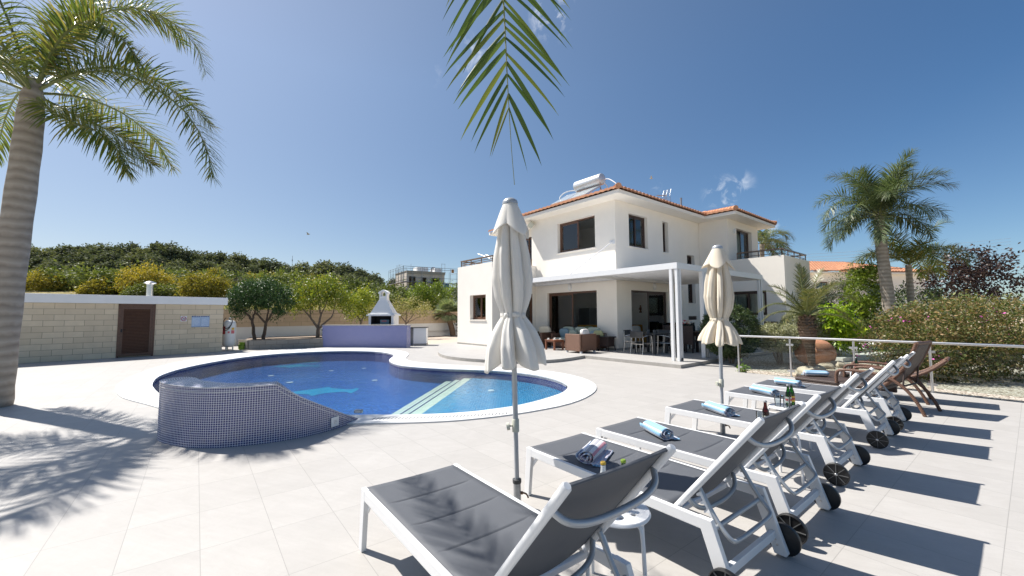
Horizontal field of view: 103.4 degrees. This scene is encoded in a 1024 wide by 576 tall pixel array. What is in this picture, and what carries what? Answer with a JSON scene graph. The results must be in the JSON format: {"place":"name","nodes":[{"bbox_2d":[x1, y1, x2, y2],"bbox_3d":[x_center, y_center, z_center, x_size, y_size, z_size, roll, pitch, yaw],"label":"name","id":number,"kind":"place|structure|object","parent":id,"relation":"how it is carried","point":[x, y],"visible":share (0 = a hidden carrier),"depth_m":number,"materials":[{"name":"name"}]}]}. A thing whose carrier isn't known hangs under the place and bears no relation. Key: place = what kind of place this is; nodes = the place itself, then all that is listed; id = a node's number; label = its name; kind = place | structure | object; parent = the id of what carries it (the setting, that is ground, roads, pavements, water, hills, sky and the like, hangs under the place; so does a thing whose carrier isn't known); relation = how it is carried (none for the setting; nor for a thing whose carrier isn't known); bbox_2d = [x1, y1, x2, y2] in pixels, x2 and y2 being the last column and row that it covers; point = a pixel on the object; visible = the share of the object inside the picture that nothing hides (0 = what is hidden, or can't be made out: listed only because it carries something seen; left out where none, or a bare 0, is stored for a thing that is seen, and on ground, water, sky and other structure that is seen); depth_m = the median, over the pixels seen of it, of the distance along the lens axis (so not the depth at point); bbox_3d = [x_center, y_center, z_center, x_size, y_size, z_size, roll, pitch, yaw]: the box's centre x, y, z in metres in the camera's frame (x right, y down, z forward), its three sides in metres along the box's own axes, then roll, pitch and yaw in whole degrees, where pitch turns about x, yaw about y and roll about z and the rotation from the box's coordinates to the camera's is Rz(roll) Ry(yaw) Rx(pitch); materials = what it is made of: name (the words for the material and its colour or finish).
{"place":"outdoors","nodes":[
{"label":"outdoors","id":0,"kind":"place"},
{"bbox_2d":[18,293,227,363],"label":"pump house","id":1,"kind":"structure","parent":0,"point":[62,327],"depth_m":14.78,"materials":[{"name":"brick"}]},
{"bbox_2d":[116,304,155,357],"bbox_3d":[-14.148,1.594,15.240,0.087,1.980,1.040,-4,-5,41],"label":"door","id":2,"kind":"structure","parent":1,"relation":"in","point":[136,322],"depth_m":15.23,"materials":[{"name":"brown wood"}]},
{"bbox_2d":[25,289,431,309],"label":"hillside","id":3,"kind":"structure","parent":0,"point":[55,292],"depth_m":40.19,"materials":[{"name":"green plant"}]},
{"bbox_2d":[30,246,60,258],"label":"eucalyptus tree","id":4,"kind":"object","parent":3,"relation":"on","point":[42,253],"visible":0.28,"depth_m":76.91,"materials":[{"name":"green plant"}]},
{"bbox_2d":[25,267,75,291],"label":"mimosa bush","id":5,"kind":"object","parent":3,"relation":"on","point":[44,287],"visible":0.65,"depth_m":41.39,"materials":[{"name":"yellow plant"}]},
{"bbox_2d":[27,258,89,290],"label":"scrub bush","id":6,"kind":"object","parent":3,"relation":"on","point":[50,271],"visible":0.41,"depth_m":42.37,"materials":[{"name":"green plant"}]},
{"bbox_2d":[40,255,85,267],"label":"eucalyptus tree","id":7,"kind":"object","parent":3,"relation":"on","point":[61,259],"visible":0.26,"depth_m":67.85,"materials":[{"name":"green plant"}]},
{"bbox_2d":[60,260,127,291],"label":"scrub bush","id":8,"kind":"object","parent":3,"relation":"on","point":[85,274],"visible":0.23,"depth_m":40.71,"materials":[{"name":"green plant"}]},
{"bbox_2d":[69,278,118,294],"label":"mimosa bush","id":9,"kind":"object","parent":3,"relation":"on","point":[94,287],"visible":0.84,"depth_m":39.53,"materials":[{"name":"yellow plant"}]},
{"bbox_2d":[77,242,128,256],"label":"eucalyptus tree","id":10,"kind":"object","parent":3,"relation":"on","point":[94,249],"visible":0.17,"depth_m":75.31,"materials":[{"name":"green plant"}]},
{"bbox_2d":[84,249,126,269],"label":"eucalyptus tree","id":11,"kind":"object","parent":3,"relation":"on","point":[98,258],"visible":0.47,"depth_m":65.70,"materials":[{"name":"green plant"}]},
{"bbox_2d":[93,259,135,272],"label":"eucalyptus tree","id":12,"kind":"object","parent":3,"relation":"on","point":[110,264],"visible":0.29,"depth_m":59.15,"materials":[{"name":"green plant"}]},
{"bbox_2d":[95,257,160,294],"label":"scrub bush","id":13,"kind":"object","parent":3,"relation":"on","point":[109,276],"visible":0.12,"depth_m":40.76,"materials":[{"name":"green plant"}]},
{"bbox_2d":[118,280,167,295],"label":"scrub bush","id":14,"kind":"object","parent":3,"relation":"on","point":[134,290],"visible":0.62,"depth_m":37.41,"materials":[{"name":"green plant"}]},
{"bbox_2d":[112,259,179,295],"bbox_3d":[-36.140,-0.818,40.169,6.134,4.235,4.922,0,-4,0],"label":"mimosa bush","id":15,"kind":"object","parent":3,"relation":"on","point":[131,275],"visible":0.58,"depth_m":39.38,"materials":[{"name":"yellow plant"}]},
{"bbox_2d":[139,253,168,267],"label":"eucalyptus tree","id":16,"kind":"object","parent":3,"relation":"on","point":[159,259],"visible":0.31,"depth_m":70.66,"materials":[{"name":"green plant"}]},
{"bbox_2d":[140,240,182,263],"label":"eucalyptus tree","id":17,"kind":"object","parent":3,"relation":"on","point":[164,250],"visible":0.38,"depth_m":74.82,"materials":[{"name":"green plant"}]},
{"bbox_2d":[156,282,185,295],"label":"scrub bush","id":18,"kind":"object","parent":3,"relation":"on","point":[170,287],"visible":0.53,"depth_m":38.69,"materials":[{"name":"green plant"}]},
{"bbox_2d":[164,246,199,267],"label":"eucalyptus tree","id":19,"kind":"object","parent":3,"relation":"on","point":[187,255],"visible":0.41,"depth_m":76.40,"materials":[{"name":"green plant"}]},
{"bbox_2d":[187,259,219,273],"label":"eucalyptus tree","id":20,"kind":"object","parent":3,"relation":"on","point":[201,265],"visible":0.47,"depth_m":70.94,"materials":[{"name":"green plant"}]},
{"bbox_2d":[172,269,236,297],"bbox_3d":[-28.790,-0.121,38.135,5.490,3.615,4.658,0,-4,0],"label":"mimosa bush","id":21,"kind":"object","parent":3,"relation":"on","point":[214,286],"visible":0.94,"depth_m":37.30,"materials":[{"name":"yellow plant"}]},
{"bbox_2d":[190,250,229,269],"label":"eucalyptus tree","id":22,"kind":"object","parent":3,"relation":"on","point":[218,257],"visible":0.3,"depth_m":77.77,"materials":[{"name":"green plant"}]},
{"bbox_2d":[221,251,252,269],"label":"eucalyptus tree","id":23,"kind":"object","parent":3,"relation":"on","point":[240,259],"visible":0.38,"depth_m":80.70,"materials":[{"name":"green plant"}]},
{"bbox_2d":[249,257,292,273],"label":"eucalyptus tree","id":24,"kind":"object","parent":3,"relation":"on","point":[267,265],"visible":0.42,"depth_m":75.88,"materials":[{"name":"green plant"}]},
{"bbox_2d":[235,260,311,284],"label":"scrub bush","id":25,"kind":"object","parent":3,"relation":"on","point":[277,275],"visible":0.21,"depth_m":41.09,"materials":[{"name":"green plant"}]},
{"bbox_2d":[302,259,340,277],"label":"eucalyptus tree","id":26,"kind":"object","parent":3,"relation":"on","point":[324,266],"visible":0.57,"depth_m":76.54,"materials":[{"name":"green plant"}]},
{"bbox_2d":[341,271,386,297],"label":"scrub bush","id":27,"kind":"object","parent":3,"relation":"on","point":[356,281],"visible":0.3,"depth_m":45.15,"materials":[{"name":"green plant"}]},
{"bbox_2d":[381,278,415,303],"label":"scrub bush","id":28,"kind":"object","parent":3,"relation":"on","point":[392,288],"visible":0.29,"depth_m":49.81,"materials":[{"name":"green plant"}]},
{"bbox_2d":[389,264,457,296],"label":"unfinished building","id":29,"kind":"structure","parent":3,"relation":"on","point":[422,274],"depth_m":91.45,"materials":[{"name":"grey concrete"}]},
{"bbox_2d":[399,278,451,309],"bbox_3d":[-6.788,1.254,31.569,4.240,4.096,2.892,0,-4,0],"label":"garden tree","id":30,"kind":"object","parent":3,"relation":"on","point":[426,293],"visible":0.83,"depth_m":31.27,"materials":[{"name":"green plant"}]},
{"bbox_2d":[246,330,448,339],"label":"planter soil","id":31,"kind":"structure","parent":0,"point":[293,337],"depth_m":21.56,"materials":[{"name":"brown soil"}]},
{"bbox_2d":[225,274,302,339],"bbox_3d":[-12.254,0.935,19.861,3.523,3.202,2.517,0,-4,0],"label":"shade tree","id":32,"kind":"object","parent":31,"relation":"on","point":[239,299],"visible":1,"depth_m":19.45,"materials":[{"name":"green plant"}]},
{"bbox_2d":[285,270,359,336],"bbox_3d":[-10.222,0.798,21.484,4.145,3.684,2.688,0,-4,0],"label":"lemon tree","id":33,"kind":"object","parent":31,"relation":"on","point":[329,294],"visible":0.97,"depth_m":21.36,"materials":[{"name":"green plant"}]},
{"bbox_2d":[337,283,376,324],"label":"lemon tree","id":34,"kind":"object","parent":31,"relation":"on","point":[362,306],"visible":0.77,"depth_m":22.38,"materials":[{"name":"green plant"}]},
{"bbox_2d":[391,294,436,324],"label":"blossom tree","id":35,"kind":"object","parent":31,"relation":"on","point":[401,306],"visible":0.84,"depth_m":26.51,"materials":[{"name":"beige plant"}]},
{"bbox_2d":[154,353,565,414],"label":"pool water","id":36,"kind":"structure","parent":0,"point":[294,359],"depth_m":11.46,"materials":[{"name":"blue liquid"}]},
{"bbox_2d":[428,335,457,343],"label":"driveway","id":37,"kind":"structure","parent":0,"point":[439,339],"depth_m":25.46,"materials":[{"name":"beige concrete"}]},
{"bbox_2d":[433,296,457,335],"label":"fan palm","id":38,"kind":"object","parent":37,"relation":"on","point":[448,305],"visible":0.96,"depth_m":29.56,"materials":[{"name":"green plant"}]},
{"bbox_2d":[0,342,1023,575],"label":"pool deck","id":39,"kind":"structure","parent":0,"point":[97,478],"depth_m":3.58,"materials":[{"name":"tile"}]},
{"bbox_2d":[0,0,225,407],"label":"queen palm","id":40,"kind":"object","parent":39,"relation":"on","point":[25,131],"visible":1,"depth_m":7.04,"materials":[{"name":"green plant"}]},
{"bbox_2d":[222,317,235,350],"bbox_3d":[-12.550,2.026,17.938,0.500,1.460,0.542,0,-4,0],"label":"gas cylinder","id":41,"kind":"object","parent":39,"relation":"on","point":[229,334],"visible":0.94,"depth_m":17.77,"materials":[{"name":"paint"}]},
{"bbox_2d":[157,377,358,447],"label":"pool feature wall","id":42,"kind":"structure","parent":39,"relation":"on","point":[193,412],"depth_m":4.75,"materials":[{"name":"tile"}]},
{"bbox_2d":[238,338,322,349],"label":"planter kerb","id":43,"kind":"structure","parent":39,"relation":"on","point":[281,344],"depth_m":18.67,"materials":[{"name":"concrete"}]},
{"bbox_2d":[115,348,596,424],"bbox_3d":[-5.418,2.312,11.556,8.424,0.074,15.663,3,-5,-41],"label":"pool coping","id":44,"kind":"object","parent":39,"relation":"on","point":[138,388],"visible":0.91,"depth_m":8.73,"materials":[{"name":"white stone"}]},
{"bbox_2d":[153,351,566,414],"bbox_3d":[-4.385,3.113,11.821,13.200,1.600,14.000,0,-4,0],"label":"pool basin","id":45,"kind":"object","parent":39,"relation":"in","point":[432,402],"visible":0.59,"depth_m":10.26,"materials":[{"name":"tile"}]},
{"bbox_2d":[322,325,410,347],"bbox_3d":[-6.986,2.298,19.410,4.320,1.060,0.550,-1,-4,8],"label":"tiled bar","id":46,"kind":"object","parent":39,"relation":"on","point":[384,336],"visible":0.93,"depth_m":19.15,"materials":[{"name":"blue tile"}]},
{"bbox_2d":[366,290,400,324],"bbox_3d":[-6.618,1.509,20.897,1.480,2.830,0.910,-1,-4,4],"label":"barbecue","id":47,"kind":"object","parent":39,"relation":"on","point":[383,309],"visible":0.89,"depth_m":20.73,"materials":[{"name":"white paint"}]},
{"bbox_2d":[410,327,428,345],"bbox_3d":[-4.791,2.439,20.505,1.030,0.905,0.720,0,-4,-5],"label":"white counter","id":48,"kind":"object","parent":39,"relation":"on","point":[418,336],"visible":0.71,"depth_m":20.21,"materials":[{"name":"paint"}]},
{"bbox_2d":[443,0,571,184],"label":"overhead palm","id":49,"kind":"object","parent":39,"relation":"on","point":[491,50],"visible":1,"depth_m":2.71,"materials":[{"name":"green plant"}]},
{"bbox_2d":[484,197,546,499],"bbox_3d":[0.025,0.496,3.243,0.493,2.480,0.542,-1,-4,0],"label":"closed umbrella","id":50,"kind":"object","parent":39,"relation":"on","point":[514,339],"visible":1,"depth_m":3.16,"materials":[{"name":"beige fabric"}]},
{"bbox_2d":[359,444,675,575],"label":"sun lounger","id":51,"kind":"object","parent":39,"relation":"on","point":[455,519],"visible":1,"depth_m":1.90,"materials":[{"name":"fabric"}]},
{"bbox_2d":[586,503,650,575],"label":"side table","id":52,"kind":"object","parent":39,"relation":"on","point":[640,519],"visible":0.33,"depth_m":2.07,"materials":[{"name":"white plastic"}]},
{"bbox_2d":[524,401,805,575],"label":"sun lounger","id":53,"kind":"object","parent":39,"relation":"on","point":[684,487],"visible":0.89,"depth_m":2.48,"materials":[{"name":"grey"}]},
{"bbox_2d":[576,439,612,466],"bbox_3d":[0.652,1.282,3.178,0.195,0.102,0.401,-2,-4,28],"label":"rolled towel","id":54,"kind":"object","parent":53,"relation":"on","point":[595,452],"visible":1,"depth_m":3.10,"materials":[{"name":"fabric"}]},
{"bbox_2d":[697,245,742,434],"bbox_3d":[2.637,0.646,5.142,0.499,2.410,0.532,0,-4,0],"label":"closed umbrella","id":55,"kind":"object","parent":39,"relation":"on","point":[719,330],"visible":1,"depth_m":5.07,"materials":[{"name":"beige fabric"}]},
{"bbox_2d":[596,384,845,544],"bbox_3d":[1.652,1.237,3.486,0.806,0.979,1.850,3,-5,-39],"label":"sun lounger","id":56,"kind":"object","parent":39,"relation":"on","point":[702,448],"visible":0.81,"depth_m":3.10,"materials":[{"name":"grey"}]},
{"bbox_2d":[640,420,679,439],"bbox_3d":[1.369,1.319,3.774,0.194,0.103,0.381,0,-4,-11],"label":"rolled towel","id":57,"kind":"object","parent":56,"relation":"on","point":[657,430],"visible":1,"depth_m":3.67,"materials":[{"name":"fabric"}]},
{"bbox_2d":[699,303,761,363],"bbox_3d":[6.625,1.357,12.287,1.845,1.939,1.746,0,-4,0],"label":"clipped bush","id":58,"kind":"object","parent":39,"relation":"on","point":[747,317],"visible":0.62,"depth_m":11.86,"materials":[{"name":"green plant"}]},
{"bbox_2d":[665,367,874,485],"bbox_3d":[2.669,1.292,4.383,0.806,0.979,1.850,3,-5,-39],"label":"sun lounger","id":59,"kind":"object","parent":39,"relation":"on","point":[836,472],"visible":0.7,"depth_m":3.98,"materials":[{"name":"grey plastic"}]},
{"bbox_2d":[702,401,739,416],"bbox_3d":[2.365,1.369,4.602,0.194,0.103,0.401,0,-4,-10],"label":"rolled towel","id":60,"kind":"object","parent":59,"relation":"on","point":[719,409],"visible":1,"depth_m":4.50,"materials":[{"name":"fabric"}]},
{"bbox_2d":[724,357,903,448],"bbox_3d":[3.886,1.350,5.343,0.806,0.979,1.850,3,-5,-39],"label":"sun lounger","id":61,"kind":"object","parent":39,"relation":"on","point":[877,438],"visible":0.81,"depth_m":4.92,"materials":[{"name":"grey plastic"}]},
{"bbox_2d":[749,385,782,396],"bbox_3d":[3.545,1.434,5.660,0.195,0.102,0.401,1,-4,-12],"label":"rolled towel","id":62,"kind":"object","parent":61,"relation":"on","point":[763,390],"visible":0.98,"depth_m":5.58,"materials":[{"name":"fabric"}]},
{"bbox_2d":[751,351,914,430],"bbox_3d":[4.671,1.389,5.990,0.806,0.979,1.850,3,-5,-40],"label":"sun lounger","id":63,"kind":"object","parent":39,"relation":"on","point":[899,415],"visible":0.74,"depth_m":5.62,"materials":[{"name":"grey plastic"}]},
{"bbox_2d":[774,377,803,386],"bbox_3d":[4.333,1.476,6.343,0.195,0.103,0.382,2,-4,-28],"label":"rolled towel","id":64,"kind":"object","parent":63,"relation":"on","point":[784,381],"visible":0.97,"depth_m":6.29,"materials":[{"name":"fabric"}]},
{"bbox_2d":[795,341,941,416],"bbox_3d":[5.836,1.393,6.779,0.698,1.083,1.732,2,-4,-30],"label":"wicker chaise","id":65,"kind":"object","parent":39,"relation":"on","point":[920,349],"visible":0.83,"depth_m":6.33,"materials":[{"name":"wicker"}]},
{"bbox_2d":[737,335,1023,396],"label":"glass fence","id":66,"kind":"object","parent":39,"relation":"on","point":[931,383],"visible":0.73,"depth_m":8.41,"materials":[{"name":"metal"}]},
{"bbox_2d":[811,357,949,404],"bbox_3d":[6.581,1.589,7.399,0.698,0.768,1.974,3,-5,-41],"label":"wicker chaise","id":67,"kind":"object","parent":39,"relation":"on","point":[939,364],"visible":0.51,"depth_m":7.10,"materials":[{"name":"wicker"}]},
{"bbox_2d":[0,0,1023,313],"label":"sky","id":68,"kind":"structure","parent":0,"point":[340,122],"materials":[{"name":"blue"}]},
{"bbox_2d":[438,342,774,367],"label":"terrace","id":69,"kind":"structure","parent":0,"point":[466,352],"depth_m":13.82,"materials":[{"name":"tile"}]},
{"bbox_2d":[537,326,555,345],"bbox_3d":[1.294,2.140,17.987,0.860,0.908,0.980,3,-5,-39],"label":"wicker armchair","id":70,"kind":"object","parent":69,"relation":"on","point":[544,333],"visible":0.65,"depth_m":17.64,"materials":[{"name":"brown wicker"}]},
{"bbox_2d":[551,326,606,349],"bbox_3d":[2.726,2.064,16.795,0.850,0.888,2.320,3,-5,-39],"label":"wicker sofa","id":71,"kind":"object","parent":69,"relation":"on","point":[558,336],"visible":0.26,"depth_m":16.93,"materials":[{"name":"brown wicker"}]},
{"bbox_2d":[565,334,595,353],"bbox_3d":[2.567,2.053,15.127,0.860,0.690,0.800,3,-5,-39],"label":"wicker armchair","id":72,"kind":"object","parent":69,"relation":"on","point":[580,343],"visible":1,"depth_m":14.82,"materials":[{"name":"brown wicker"}]},
{"bbox_2d":[532,240,763,361],"bbox_3d":[4.938,0.342,17.367,6.690,4.380,8.258,3,-5,-39],"label":"pergola","id":73,"kind":"object","parent":69,"relation":"on","point":[677,274],"visible":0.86,"depth_m":14.25,"materials":[{"name":"grey metal"}]},
{"bbox_2d":[635,333,670,354],"bbox_3d":[5.032,1.998,14.637,1.000,0.710,0.960,3,-5,-39],"label":"dining table","id":74,"kind":"object","parent":69,"relation":"on","point":[654,343],"visible":0.7,"depth_m":14.55,"materials":[{"name":"grey metal"}]},
{"bbox_2d":[683,326,698,352],"bbox_3d":[6.486,1.874,14.823,0.500,0.970,0.480,3,-5,-43],"label":"wicker dining chair","id":75,"kind":"object","parent":69,"relation":"on","point":[688,335],"visible":0.73,"depth_m":14.61,"materials":[{"name":"wicker"}]},
{"bbox_2d":[735,352,1023,402],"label":"gravel bed","id":76,"kind":"object","parent":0,"point":[769,365],"depth_m":8.81,"materials":[{"name":"beige gravel"}]},
{"bbox_2d":[757,321,801,363],"bbox_3d":[8.209,1.667,12.421,1.568,1.338,1.259,0,-4,0],"label":"clipped bush","id":77,"kind":"object","parent":76,"relation":"on","point":[778,346],"visible":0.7,"depth_m":12.17,"materials":[{"name":"green plant"}]},
{"bbox_2d":[780,305,837,345],"bbox_3d":[10.222,1.488,13.930,1.748,1.871,1.465,0,-4,0],"label":"clipped bush","id":78,"kind":"object","parent":76,"relation":"on","point":[819,328],"visible":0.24,"depth_m":13.49,"materials":[{"name":"green plant"}]},
{"bbox_2d":[756,262,862,366],"bbox_3d":[7.879,0.742,10.750,2.780,2.937,2.006,0,-4,0],"label":"date palm","id":79,"kind":"object","parent":76,"relation":"on","point":[808,301],"visible":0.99,"depth_m":10.66,"materials":[{"name":"green plant"}]},
{"bbox_2d":[794,340,836,364],"bbox_3d":[9.066,1.948,12.021,1.140,0.852,0.841,1,-4,-14],"label":"amphora","id":80,"kind":"object","parent":76,"relation":"on","point":[825,351],"visible":0.56,"depth_m":11.69,"materials":[{"name":"ceramic"}]},
{"bbox_2d":[816,298,870,355],"bbox_3d":[10.834,1.358,13.528,1.735,2.062,1.714,2,-4,-30],"label":"yellow green tree","id":81,"kind":"object","parent":76,"relation":"on","point":[845,328],"visible":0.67,"depth_m":13.18,"materials":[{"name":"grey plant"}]},
{"bbox_2d":[819,265,880,317],"bbox_3d":[18.380,0.784,21.958,3.362,4.228,2.670,0,-4,0],"label":"olive tree","id":82,"kind":"object","parent":76,"relation":"on","point":[843,285],"visible":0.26,"depth_m":22.09,"materials":[{"name":"green plant"}]},
{"bbox_2d":[836,259,883,338],"bbox_3d":[15.621,0.550,17.972,2.326,3.774,2.026,0,-4,0],"label":"bush","id":83,"kind":"object","parent":76,"relation":"on","point":[860,277],"visible":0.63,"depth_m":17.79,"materials":[{"name":"green plant"}]},
{"bbox_2d":[835,352,893,361],"bbox_3d":[12.112,2.396,14.268,4.600,0.200,1.200,2,-4,-28],"label":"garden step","id":84,"kind":"object","parent":76,"relation":"on","point":[849,357],"visible":0.18,"depth_m":13.23,"materials":[{"name":"stone"}]},
{"bbox_2d":[810,148,959,339],"bbox_3d":[15.408,-1.587,17.107,5.047,7.734,4.661,0,-4,0],"label":"queen palm","id":85,"kind":"object","parent":76,"relation":"on","point":[876,201],"visible":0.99,"depth_m":16.83,"materials":[{"name":"green plant"}]},
{"bbox_2d":[843,217,980,333],"bbox_3d":[17.118,-0.350,17.636,4.360,5.288,4.335,-2,-4,28],"label":"queen palm","id":86,"kind":"object","parent":76,"relation":"on","point":[912,254],"visible":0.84,"depth_m":17.45,"materials":[{"name":"green plant"}]},
{"bbox_2d":[879,280,949,330],"bbox_3d":[18.431,0.990,18.528,2.957,2.738,2.335,-2,-4,23],"label":"dark hedge","id":87,"kind":"object","parent":76,"relation":"on","point":[924,292],"visible":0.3,"depth_m":18.32,"materials":[{"name":"green plant"}]},
{"bbox_2d":[852,289,1023,384],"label":"bougainvillea","id":88,"kind":"object","parent":76,"relation":"on","point":[964,361],"visible":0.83,"depth_m":9.18,"materials":[{"name":"green plant"}]},
{"bbox_2d":[869,289,1023,356],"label":"backdrop shrubs","id":89,"kind":"object","parent":76,"relation":"on","point":[932,316],"visible":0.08,"depth_m":13.55,"materials":[{"name":"green plant"}]},
{"bbox_2d":[913,241,1023,316],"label":"purple tree","id":90,"kind":"object","parent":76,"relation":"on","point":[972,276],"visible":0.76,"depth_m":20.62,"materials":[{"name":"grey plant"}]},
{"bbox_2d":[868,315,1023,343],"bbox_3d":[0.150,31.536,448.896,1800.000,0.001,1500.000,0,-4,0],"label":"ground","id":91,"kind":"structure","parent":0,"point":[980,326],"depth_m":56.07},
{"bbox_2d":[223,309,457,344],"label":"boundary wall","id":92,"kind":"structure","parent":91,"relation":"on","point":[301,324],"depth_m":23.59,"materials":[{"name":"stone"}]},
{"bbox_2d":[457,182,810,349],"bbox_3d":[5.821,-0.896,20.877,14.059,7.748,12.700,3,-5,-39],"label":"villa","id":93,"kind":"object","parent":91,"relation":"on","point":[640,228],"visible":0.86,"depth_m":18.46,"materials":[{"name":"beige paint"}]},
{"bbox_2d":[473,295,485,320],"bbox_3d":[-1.515,0.919,18.882,0.310,1.190,1.380,3,-5,-39],"label":"window","id":94,"kind":"structure","parent":93,"relation":"in","point":[479,301],"depth_m":19.06,"materials":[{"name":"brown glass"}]},
{"bbox_2d":[549,290,596,332],"bbox_3d":[2.711,1.377,17.937,0.075,2.410,2.930,3,-5,-39],"label":"sliding door","id":95,"kind":"structure","parent":93,"relation":"in","point":[561,306],"depth_m":18.50,"materials":[{"name":"black glass"}]},
{"bbox_2d":[556,216,595,253],"bbox_3d":[2.867,-2.318,17.879,0.290,1.425,2.260,3,-5,-39],"label":"window","id":96,"kind":"structure","parent":93,"relation":"in","point":[569,231],"depth_m":18.29,"materials":[{"name":"brown glass"}]},
{"bbox_2d":[551,173,615,204],"bbox_3d":[3.500,-4.583,18.600,1.512,1.305,3.332,3,-5,-39],"label":"solar water heater","id":97,"kind":"object","parent":93,"relation":"on","point":[583,187],"visible":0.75,"depth_m":18.75,"materials":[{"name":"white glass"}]},
{"bbox_2d":[629,215,649,249],"bbox_3d":[5.320,-2.376,17.262,1.460,1.435,0.270,3,-5,-39],"label":"window","id":98,"kind":"structure","parent":93,"relation":"in","point":[636,224],"depth_m":17.41,"materials":[{"name":"brown glass"}]},
{"bbox_2d":[631,290,666,347],"bbox_3d":[5.912,1.341,17.545,2.820,2.400,0.075,3,-5,-39],"label":"sliding door","id":99,"kind":"structure","parent":93,"relation":"in","point":[656,301],"depth_m":17.88,"materials":[{"name":"brown glass"}]},
{"bbox_2d":[736,230,748,258],"bbox_3d":[11.680,-1.748,20.941,1.870,2.360,0.365,3,-5,-39],"label":"balcony door","id":100,"kind":"structure","parent":93,"relation":"in","point":[742,238],"depth_m":21.23,"materials":[{"name":"brown glass"}]},
{"bbox_2d":[732,290,766,315],"bbox_3d":[10.995,0.725,18.746,0.380,1.150,1.625,3,-5,-39],"label":"window","id":101,"kind":"structure","parent":93,"relation":"in","point":[739,297],"depth_m":18.76,"materials":[{"name":"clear glass"}]},
{"bbox_2d":[757,228,793,256],"bbox_3d":[18.505,-0.569,29.662,4.220,7.902,4.355,-2,-4,28],"label":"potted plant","id":102,"kind":"object","parent":91,"relation":"on","point":[766,241],"visible":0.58,"depth_m":29.50,"materials":[{"name":"green plant"}]},
{"bbox_2d":[809,261,929,329],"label":"neighbour house","id":103,"kind":"structure","parent":91,"relation":"on","point":[898,275],"depth_m":35.09,"materials":[{"name":"beige paint"}]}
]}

